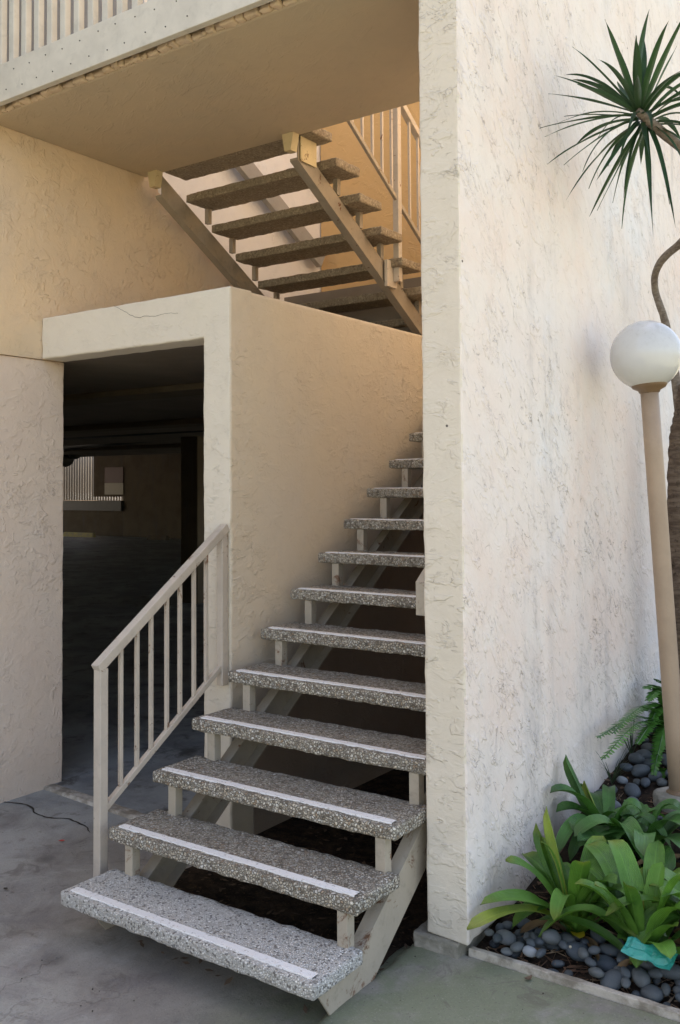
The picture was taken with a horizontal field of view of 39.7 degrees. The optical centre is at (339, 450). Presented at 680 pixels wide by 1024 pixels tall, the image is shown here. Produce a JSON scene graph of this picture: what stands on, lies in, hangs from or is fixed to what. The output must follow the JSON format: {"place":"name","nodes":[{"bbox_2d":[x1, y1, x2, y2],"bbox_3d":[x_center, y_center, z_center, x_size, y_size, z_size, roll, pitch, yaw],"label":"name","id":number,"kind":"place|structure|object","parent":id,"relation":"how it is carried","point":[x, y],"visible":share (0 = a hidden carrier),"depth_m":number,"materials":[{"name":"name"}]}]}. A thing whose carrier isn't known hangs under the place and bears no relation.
{"place":"outdoors","nodes":[
{"label":"outdoors","id":0,"kind":"place"},
{"bbox_2d":[55,536,204,813],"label":"garage floor","id":1,"kind":"structure","parent":0,"point":[113,586],"depth_m":9.63,"materials":[{"name":"concrete"}]},
{"bbox_2d":[63,532,95,536],"bbox_3d":[-9.359,3.016,33.733,1.615,0.154,0.156,-2,-3,35],"label":"wheel stop","id":2,"kind":"object","parent":1,"relation":"on","point":[73,534],"visible":0.91,"depth_m":33.68,"materials":[{"name":"paint"}]},
{"bbox_2d":[147,535,168,539],"bbox_3d":[-6.088,2.909,31.445,0.908,0.154,0.156,-2,-3,35],"label":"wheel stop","id":3,"kind":"object","parent":1,"relation":"on","point":[157,537],"visible":1,"depth_m":31.36,"materials":[{"name":"concrete"}]},
{"bbox_2d":[181,436,203,603],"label":"garage column","id":4,"kind":"structure","parent":1,"relation":"on","point":[192,494],"depth_m":14.33,"materials":[{"name":"concrete"}]},
{"bbox_2d":[42,286,425,834],"bbox_3d":[1.104,0.699,8.369,1.502,2.822,7.896,-2,-3,35],"label":"garage portal","id":5,"kind":"object","parent":1,"relation":"on","point":[313,418],"visible":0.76,"depth_m":5.20,"materials":[{"name":"beige paint"}]},
{"bbox_2d":[148,129,421,334],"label":"staircase","id":6,"kind":"structure","parent":5,"relation":"on","point":[312,174],"depth_m":6.33,"materials":[{"name":"brown concrete"}]},
{"bbox_2d":[60,277,420,456],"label":"garage ceiling","id":7,"kind":"structure","parent":0,"point":[158,391],"depth_m":7.52,"materials":[{"name":"concrete"}]},
{"bbox_2d":[0,125,232,361],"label":"stucco wall","id":8,"kind":"structure","parent":7,"relation":"on","point":[80,232],"depth_m":5.85,"materials":[{"name":"paint"}]},
{"bbox_2d":[63,430,203,466],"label":"ceiling pipes","id":9,"kind":"object","parent":7,"relation":"hanging from","point":[68,460],"visible":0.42,"depth_m":16.45,"materials":[{"name":"metal"}]},
{"bbox_2d":[143,0,320,300],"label":"stucco wall","id":10,"kind":"structure","parent":7,"relation":"on","point":[182,188],"depth_m":7.35,"materials":[{"name":"paint"}]},
{"bbox_2d":[235,163,324,266],"bbox_3d":[-0.695,-2.100,7.154,0.099,1.105,1.865,-2,-3,35],"label":"handrail","id":11,"kind":"object","parent":10,"relation":"attached to","point":[273,204],"visible":0.2,"depth_m":7.36,"materials":[{"name":"grey paint"}]},
{"bbox_2d":[320,102,420,291],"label":"stucco wall","id":12,"kind":"structure","parent":7,"relation":"on","point":[345,145],"depth_m":7.70,"materials":[{"name":"paint"}]},
{"bbox_2d":[0,790,494,1023],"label":"ground","id":13,"kind":"structure","parent":0,"point":[82,955],"depth_m":3.54,"materials":[{"name":"concrete"}]},
{"bbox_2d":[0,355,63,802],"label":"stucco wall","id":14,"kind":"structure","parent":13,"relation":"on","point":[31,504],"depth_m":5.53,"materials":[{"name":"paint"}]},
{"bbox_2d":[7,802,89,831],"bbox_3d":[-1.627,1.985,5.145,0.890,0.001,0.092,-2,-3,35],"label":"pavement crack","id":15,"kind":"object","parent":13,"relation":"on","point":[31,807],"visible":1,"depth_m":5.11,"materials":[{"name":"concrete"}]},
{"bbox_2d":[63,457,122,500],"bbox_3d":[-9.361,1.615,35.905,6.000,3.050,0.080,-2,-3,35],"label":"slatted fence","id":16,"kind":"object","parent":13,"relation":"on","point":[76,486],"visible":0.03,"depth_m":36.34,"materials":[{"name":"metal"}]},
{"bbox_2d":[43,784,144,818],"bbox_3d":[-1.229,1.979,5.188,1.630,0.024,0.083,-2,-3,39],"label":"pavement joint","id":17,"kind":"object","parent":13,"relation":"on","point":[125,812],"visible":0.47,"depth_m":5.34,"materials":[{"name":"concrete"}]},
{"bbox_2d":[63,454,180,538],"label":"garage wall","id":18,"kind":"structure","parent":13,"relation":"on","point":[150,504],"depth_m":33.44,"materials":[{"name":"paint"}]},
{"bbox_2d":[105,467,123,493],"bbox_3d":[-8.188,1.096,34.079,0.976,0.990,0.028,-2,-3,35],"label":"notice board","id":19,"kind":"object","parent":18,"relation":"attached to","point":[114,480],"visible":1,"depth_m":34.04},
{"bbox_2d":[91,524,229,876],"bbox_3d":[-0.806,1.154,4.355,0.046,1.596,0.842,-2,-3,35],"label":"stair railing","id":20,"kind":"object","parent":13,"relation":"on","point":[103,802],"visible":0.97,"depth_m":4.28,"materials":[{"name":"beige metal"}]},
{"bbox_2d":[61,432,426,1014],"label":"open staircase","id":21,"kind":"structure","parent":13,"relation":"on","point":[149,900],"depth_m":3.78,"materials":[{"name":"concrete"}]},
{"bbox_2d":[173,769,427,965],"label":"soil","id":22,"kind":"structure","parent":13,"relation":"on","point":[393,783],"depth_m":4.19,"materials":[{"name":"soil"}]},
{"bbox_2d":[137,825,413,1012],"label":"leaf litter","id":23,"kind":"object","parent":22,"relation":"on","point":[227,981],"visible":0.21,"depth_m":3.85,"materials":[{"name":"plant"}]},
{"bbox_2d":[413,919,488,958],"bbox_3d":[0.430,1.888,3.631,0.212,0.134,0.276,-2,-3,35],"label":"wall footing","id":24,"kind":"object","parent":13,"relation":"on","point":[423,937],"depth_m":3.53,"materials":[{"name":"concrete"}]},
{"bbox_2d":[418,0,679,945],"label":"stucco wall","id":25,"kind":"structure","parent":13,"relation":"on","point":[542,660],"depth_m":4.02,"materials":[{"name":"paint"}]},
{"bbox_2d":[0,0,419,176],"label":"balcony","id":26,"kind":"structure","parent":25,"relation":"attached to","point":[140,87],"depth_m":4.86,"materials":[{"name":"beige paint"}]},
{"bbox_2d":[7,0,131,61],"bbox_3d":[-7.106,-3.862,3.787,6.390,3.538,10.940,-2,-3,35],"label":"railing","id":27,"kind":"object","parent":26,"relation":"on","point":[72,17],"depth_m":5.81,"materials":[{"name":"metal"}]},
{"bbox_2d":[416,568,424,615],"bbox_3d":[0.934,-0.154,4.576,0.064,1.653,2.148,-2,-3,35],"label":"handrail","id":28,"kind":"object","parent":25,"relation":"attached to","point":[420,595],"visible":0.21,"depth_m":3.68,"materials":[{"name":"beige metal"}]},
{"bbox_2d":[468,946,679,1021],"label":"edging strip","id":29,"kind":"object","parent":13,"relation":"on","point":[629,1000],"visible":0.49,"depth_m":3.26,"materials":[{"name":"concrete"}]},
{"bbox_2d":[476,731,679,1008],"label":"planting bed","id":30,"kind":"object","parent":13,"relation":"on","point":[646,794],"visible":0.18,"depth_m":3.72,"materials":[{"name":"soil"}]},
{"bbox_2d":[484,929,493,935],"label":"pebble","id":31,"kind":"object","parent":30,"relation":"on","point":[488,932],"visible":1,"depth_m":3.52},
{"bbox_2d":[489,939,500,947],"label":"pebble","id":32,"kind":"object","parent":30,"relation":"on","point":[492,943],"visible":0.68,"depth_m":3.56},
{"bbox_2d":[493,933,501,942],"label":"pebble","id":33,"kind":"object","parent":30,"relation":"on","point":[497,937],"visible":1,"depth_m":3.50,"materials":[{"name":"stone"}]},
{"bbox_2d":[495,923,503,930],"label":"pebble","id":34,"kind":"object","parent":30,"relation":"on","point":[499,926],"visible":0.82,"depth_m":3.60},
{"bbox_2d":[496,929,515,945],"bbox_3d":[0.625,1.834,3.544,0.065,0.050,0.086,2,3,-44],"label":"pebble","id":35,"kind":"object","parent":30,"relation":"on","point":[508,938],"visible":0.82,"depth_m":3.52,"materials":[{"name":"stone"}]},
{"bbox_2d":[501,947,512,955],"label":"pebble","id":36,"kind":"object","parent":30,"relation":"on","point":[506,951],"visible":0.95,"depth_m":3.47,"materials":[{"name":"stone"}]},
{"bbox_2d":[502,921,512,929],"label":"pebble","id":37,"kind":"object","parent":30,"relation":"on","point":[508,925],"visible":0.79,"depth_m":3.62,"materials":[{"name":"stone"}]},
{"bbox_2d":[510,951,521,958],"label":"pebble","id":38,"kind":"object","parent":30,"relation":"on","point":[514,955],"visible":0.53,"depth_m":3.47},
{"bbox_2d":[510,941,524,951],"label":"pebble","id":39,"kind":"object","parent":30,"relation":"on","point":[517,946],"visible":1,"depth_m":3.44,"materials":[{"name":"stone"}]},
{"bbox_2d":[514,929,523,935],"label":"pebble","id":40,"kind":"object","parent":30,"relation":"on","point":[517,932],"visible":0.61,"depth_m":3.60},
{"bbox_2d":[516,936,526,945],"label":"pebble","id":41,"kind":"object","parent":30,"relation":"on","point":[520,939],"visible":0.41,"depth_m":3.54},
{"bbox_2d":[516,918,529,928],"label":"pebble","id":42,"kind":"object","parent":30,"relation":"on","point":[521,924],"visible":0.35,"depth_m":3.64,"materials":[{"name":"stone"}]},
{"bbox_2d":[523,932,529,940],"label":"pebble","id":43,"kind":"object","parent":30,"relation":"on","point":[526,935],"visible":0.68,"depth_m":3.55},
{"bbox_2d":[522,945,536,957],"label":"pebble","id":44,"kind":"object","parent":30,"relation":"on","point":[529,951],"visible":0.98,"depth_m":3.41,"materials":[{"name":"stone"}]},
{"bbox_2d":[526,938,536,947],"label":"pebble","id":45,"kind":"object","parent":30,"relation":"on","point":[530,941],"visible":0.91,"depth_m":3.46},
{"bbox_2d":[530,932,537,939],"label":"pebble","id":46,"kind":"object","parent":30,"relation":"on","point":[534,935],"visible":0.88,"depth_m":3.49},
{"bbox_2d":[534,928,541,936],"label":"pebble","id":47,"kind":"object","parent":30,"relation":"on","point":[537,931],"visible":0.4,"depth_m":3.55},
{"bbox_2d":[534,937,544,945],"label":"pebble","id":48,"kind":"object","parent":30,"relation":"on","point":[538,941],"visible":1,"depth_m":3.44,"materials":[{"name":"stone"}]},
{"bbox_2d":[535,948,545,957],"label":"pebble","id":49,"kind":"object","parent":30,"relation":"on","point":[541,952],"visible":1,"depth_m":3.39,"materials":[{"name":"stone"}]},
{"bbox_2d":[535,944,546,949],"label":"pebble","id":50,"kind":"object","parent":30,"relation":"on","point":[541,946],"visible":0.4,"depth_m":3.50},
{"bbox_2d":[542,929,561,944],"bbox_3d":[0.776,1.783,3.449,0.080,0.051,0.065,17,-2,-42],"label":"pebble","id":51,"kind":"object","parent":30,"relation":"on","point":[551,936],"visible":1,"depth_m":3.43,"materials":[{"name":"stone"}]},
{"bbox_2d":[544,942,559,950],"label":"pebble","id":52,"kind":"object","parent":30,"relation":"on","point":[549,946],"visible":0.59,"depth_m":3.48,"materials":[{"name":"stone"}]},
{"bbox_2d":[551,960,564,967],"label":"pebble","id":53,"kind":"object","parent":30,"relation":"on","point":[559,963],"visible":1,"depth_m":3.40,"materials":[{"name":"stone"}]},
{"bbox_2d":[558,940,567,949],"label":"pebble","id":54,"kind":"object","parent":30,"relation":"on","point":[562,944],"visible":1,"depth_m":3.41,"materials":[{"name":"stone"}]},
{"bbox_2d":[466,806,666,960],"bbox_3d":[0.812,1.633,3.591,0.705,0.434,0.575,0,-2,2],"label":"strap leaf plant","id":55,"kind":"object","parent":30,"relation":"on","point":[553,873],"visible":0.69,"depth_m":3.53,"materials":[{"name":"plant"}]},
{"bbox_2d":[561,933,575,942],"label":"pebble","id":56,"kind":"object","parent":30,"relation":"on","point":[567,937],"visible":0.48,"depth_m":3.45,"materials":[{"name":"stone"}]},
{"bbox_2d":[564,970,572,975],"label":"pebble","id":57,"kind":"object","parent":30,"relation":"on","point":[568,972],"visible":0.53,"depth_m":3.34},
{"bbox_2d":[566,941,591,961],"bbox_3d":[0.863,1.814,3.406,0.096,0.056,0.073,5,6,25],"label":"pebble","id":58,"kind":"object","parent":30,"relation":"on","point":[572,949],"visible":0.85,"depth_m":3.39,"materials":[{"name":"stone"}]},
{"bbox_2d":[578,947,588,958],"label":"pebble","id":59,"kind":"object","parent":30,"relation":"on","point":[583,953],"visible":1,"depth_m":3.34,"materials":[{"name":"stone"}]},
{"bbox_2d":[580,938,588,945],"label":"pebble","id":60,"kind":"object","parent":30,"relation":"on","point":[584,941],"visible":0.8,"depth_m":3.43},
{"bbox_2d":[585,957,596,966],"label":"pebble","id":61,"kind":"object","parent":30,"relation":"on","point":[590,962],"visible":1,"depth_m":3.30,"materials":[{"name":"stone"}]},
{"bbox_2d":[588,946,600,954],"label":"pebble","id":62,"kind":"object","parent":30,"relation":"on","point":[593,950],"visible":1,"depth_m":3.35,"materials":[{"name":"stone"}]},
{"bbox_2d":[588,967,604,977],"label":"pebble","id":63,"kind":"object","parent":30,"relation":"on","point":[596,972],"visible":1,"depth_m":3.25,"materials":[{"name":"stone"}]},
{"bbox_2d":[590,930,605,944],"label":"pebble","id":64,"kind":"object","parent":30,"relation":"on","point":[596,937],"visible":0.46,"depth_m":3.48,"materials":[{"name":"stone"}]},
{"bbox_2d":[594,954,618,971],"bbox_3d":[0.956,1.835,3.359,0.098,0.047,0.066,16,21,37],"label":"pebble","id":65,"kind":"object","parent":30,"relation":"on","point":[605,963],"visible":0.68,"depth_m":3.35,"materials":[{"name":"stone"}]},
{"bbox_2d":[538,839,679,971],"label":"strap leaf plant","id":66,"kind":"object","parent":30,"relation":"on","point":[617,857],"visible":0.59,"depth_m":3.41,"materials":[{"name":"plant"}]},
{"bbox_2d":[599,944,619,957],"bbox_3d":[0.979,1.818,3.417,0.077,0.045,0.054,-2,-9,25],"label":"pebble","id":67,"kind":"object","parent":30,"relation":"on","point":[609,949],"visible":0.81,"depth_m":3.40,"materials":[{"name":"stone"}]},
{"bbox_2d":[541,11,679,672],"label":"dragon tree","id":68,"kind":"object","parent":30,"relation":"on","point":[637,97],"visible":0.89,"depth_m":4.17,"materials":[{"name":"green plant"}]},
{"bbox_2d":[600,969,622,990],"bbox_3d":[0.944,1.840,3.262,0.097,0.059,0.070,-21,4,-25],"label":"pebble","id":69,"kind":"object","parent":30,"relation":"on","point":[611,978],"visible":0.84,"depth_m":3.24,"materials":[{"name":"stone"}]},
{"bbox_2d":[597,741,631,784],"bbox_3d":[1.356,1.543,4.609,0.184,0.202,0.227,-2,-3,35],"label":"weed","id":70,"kind":"object","parent":30,"relation":"on","point":[614,778],"visible":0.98,"depth_m":4.62,"materials":[{"name":"plant"}]},
{"bbox_2d":[550,755,679,861],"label":"strap leaf plant","id":71,"kind":"object","parent":30,"relation":"on","point":[599,802],"visible":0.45,"depth_m":4.06,"materials":[{"name":"plant"}]},
{"bbox_2d":[615,800,620,808],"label":"pebble","id":72,"kind":"object","parent":30,"relation":"on","point":[617,804],"visible":0.23,"depth_m":4.32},
{"bbox_2d":[616,955,625,962],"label":"pebble","id":73,"kind":"object","parent":30,"relation":"on","point":[620,958],"visible":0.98,"depth_m":3.33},
{"bbox_2d":[616,776,627,783],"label":"pebble","id":74,"kind":"object","parent":30,"relation":"on","point":[621,780],"visible":1,"depth_m":4.64,"materials":[{"name":"stone"}]},
{"bbox_2d":[620,966,630,977],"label":"pebble","id":75,"kind":"object","parent":30,"relation":"on","point":[624,971],"visible":1,"depth_m":3.25,"materials":[{"name":"stone"}]},
{"bbox_2d":[617,951,633,965],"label":"pebble","id":76,"kind":"object","parent":30,"relation":"on","point":[622,954],"visible":0.22,"depth_m":3.37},
{"bbox_2d":[621,977,630,988],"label":"pebble","id":77,"kind":"object","parent":30,"relation":"on","point":[626,982],"visible":1,"depth_m":3.21,"materials":[{"name":"stone"}]},
{"bbox_2d":[620,763,632,771],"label":"pebble","id":78,"kind":"object","parent":30,"relation":"on","point":[628,767],"visible":0.89,"depth_m":4.71,"materials":[{"name":"stone"}]},
{"bbox_2d":[574,798,679,870],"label":"strap leaf plant","id":79,"kind":"object","parent":30,"relation":"on","point":[586,828],"visible":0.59,"depth_m":3.90,"materials":[{"name":"plant"}]},
{"bbox_2d":[595,678,665,775],"bbox_3d":[1.583,1.468,4.769,0.217,0.479,1.437,-2,-3,35],"label":"fern","id":80,"kind":"object","parent":30,"relation":"on","point":[654,720],"visible":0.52,"depth_m":4.71,"materials":[{"name":"plant"}]},
{"bbox_2d":[626,965,634,979],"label":"pebble","id":81,"kind":"object","parent":30,"relation":"on","point":[630,967],"visible":0.19,"depth_m":3.31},
{"bbox_2d":[624,783,640,797],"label":"pebble","id":82,"kind":"object","parent":30,"relation":"on","point":[632,789],"visible":0.94,"depth_m":4.50,"materials":[{"name":"stone"}]},
{"bbox_2d":[624,715,642,753],"bbox_3d":[1.522,1.494,4.913,0.174,0.209,0.289,-2,-3,35],"label":"weed","id":83,"kind":"object","parent":30,"relation":"on","point":[631,744],"visible":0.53,"depth_m":4.90,"materials":[{"name":"plant"}]},
{"bbox_2d":[631,990,640,996],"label":"pebble","id":84,"kind":"object","parent":30,"relation":"on","point":[636,992],"visible":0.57,"depth_m":3.20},
{"bbox_2d":[628,753,644,763],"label":"pebble","id":85,"kind":"object","parent":30,"relation":"on","point":[635,758],"visible":0.98,"depth_m":4.78,"materials":[{"name":"stone"}]},
{"bbox_2d":[633,779,639,785],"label":"pebble","id":86,"kind":"object","parent":30,"relation":"on","point":[636,781],"visible":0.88,"depth_m":4.60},
{"bbox_2d":[631,764,649,777],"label":"pebble","id":87,"kind":"object","parent":30,"relation":"on","point":[639,770],"visible":0.99,"depth_m":4.69,"materials":[{"name":"stone"}]},
{"bbox_2d":[631,967,650,987],"bbox_3d":[1.039,1.821,3.249,0.061,0.051,0.088,-6,9,-9],"label":"pebble","id":88,"kind":"object","parent":30,"relation":"on","point":[641,977],"visible":0.94,"depth_m":3.23,"materials":[{"name":"stone"}]},
{"bbox_2d":[605,867,679,962],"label":"strap leaf plant","id":89,"kind":"object","parent":30,"relation":"on","point":[643,937],"visible":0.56,"depth_m":3.33,"materials":[{"name":"plant"}]},
{"bbox_2d":[635,749,651,758],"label":"pebble","id":90,"kind":"object","parent":30,"relation":"on","point":[645,754],"visible":0.64,"depth_m":4.86,"materials":[{"name":"stone"}]},
{"bbox_2d":[610,320,679,812],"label":"garden lamp","id":91,"kind":"object","parent":30,"relation":"on","point":[645,359],"visible":0.99,"depth_m":4.43,"materials":[{"name":"metal"}]},
{"bbox_2d":[640,778,649,787],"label":"pebble","id":92,"kind":"object","parent":30,"relation":"on","point":[644,782],"visible":1,"depth_m":4.56,"materials":[{"name":"stone"}]},
{"bbox_2d":[641,743,652,752],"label":"pebble","id":93,"kind":"object","parent":30,"relation":"on","point":[646,746],"visible":0.63,"depth_m":4.94,"materials":[{"name":"stone"}]},
{"bbox_2d":[639,961,656,970],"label":"pebble","id":94,"kind":"object","parent":30,"relation":"on","point":[647,965],"visible":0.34,"depth_m":3.29,"materials":[{"name":"stone"}]},
{"bbox_2d":[642,759,653,766],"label":"pebble","id":95,"kind":"object","parent":30,"relation":"on","point":[647,762],"visible":0.52,"depth_m":4.76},
{"bbox_2d":[621,937,677,969],"bbox_3d":[1.056,1.712,3.213,0.180,0.057,0.081,-2,-2,29],"label":"plastic wrapper","id":96,"kind":"object","parent":30,"relation":"on","point":[635,948],"visible":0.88,"depth_m":3.21,"materials":[{"name":"plastic"}]},
{"bbox_2d":[640,984,663,1002],"bbox_3d":[1.060,1.843,3.190,0.072,0.057,0.090,7,-20,-14],"label":"pebble","id":97,"kind":"object","parent":30,"relation":"on","point":[652,992],"visible":0.84,"depth_m":3.17,"materials":[{"name":"stone"}]},
{"bbox_2d":[647,968,662,978],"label":"pebble","id":98,"kind":"object","parent":30,"relation":"on","point":[655,973],"visible":1,"depth_m":3.23,"materials":[{"name":"stone"}]},
{"bbox_2d":[648,771,661,781],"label":"pebble","id":99,"kind":"object","parent":30,"relation":"on","point":[654,778],"visible":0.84,"depth_m":4.61,"materials":[{"name":"stone"}]},
{"bbox_2d":[652,978,660,984],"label":"pebble","id":100,"kind":"object","parent":30,"relation":"on","point":[656,981],"visible":0.5,"depth_m":3.26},
{"bbox_2d":[656,778,666,786],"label":"pebble","id":101,"kind":"object","parent":30,"relation":"on","point":[661,782],"visible":1,"depth_m":4.55,"materials":[{"name":"stone"}]},
{"bbox_2d":[657,767,665,778],"bbox_3d":[1.598,1.607,4.659,0.133,0.075,0.065,-2,-3,35],"label":"fern","id":102,"kind":"object","parent":30,"relation":"on","point":[662,770],"visible":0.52,"depth_m":4.65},
{"bbox_2d":[660,753,666,766],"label":"pebble","id":103,"kind":"object","parent":30,"relation":"on","point":[664,760],"visible":0.18,"depth_m":4.73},
{"bbox_2d":[661,983,670,995],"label":"pebble","id":104,"kind":"object","parent":30,"relation":"on","point":[665,989],"visible":1,"depth_m":3.17,"materials":[{"name":"stone"}]},
{"bbox_2d":[658,964,679,979],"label":"pebble","id":105,"kind":"object","parent":30,"relation":"on","point":[673,973],"visible":0.73,"depth_m":3.20,"materials":[{"name":"stone"}]},
{"bbox_2d":[673,986,679,993],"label":"pebble","id":106,"kind":"object","parent":30,"relation":"on","point":[676,989],"visible":0.75,"depth_m":3.17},
{"bbox_2d":[674,980,679,985],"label":"pebble","id":107,"kind":"object","parent":30,"relation":"on","point":[677,982],"visible":0.3,"depth_m":3.23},
{"bbox_2d":[675,992,679,1001],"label":"pebble","id":108,"kind":"object","parent":30,"relation":"on","point":[677,995],"visible":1,"depth_m":3.12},
{"bbox_2d":[318,944,679,1023],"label":"pavement","id":109,"kind":"structure","parent":0,"point":[464,989],"depth_m":3.20,"materials":[{"name":"concrete"}]},
{"bbox_3d":[0.874,-0.564,6.931,2.834,0.080,0.478,-2,-3,35],"label":"landing","id":110,"kind":"object","parent":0,"visible":0},
{"bbox_2d":[347,105,420,288],"bbox_3d":[0.334,-1.850,6.339,0.070,2.433,1.821,-2,-3,35],"label":"railing","id":111,"kind":"object","parent":110,"relation":"on","point":[393,277],"visible":0.36,"depth_m":6.37,"materials":[{"name":"beige metal"}]}
]}

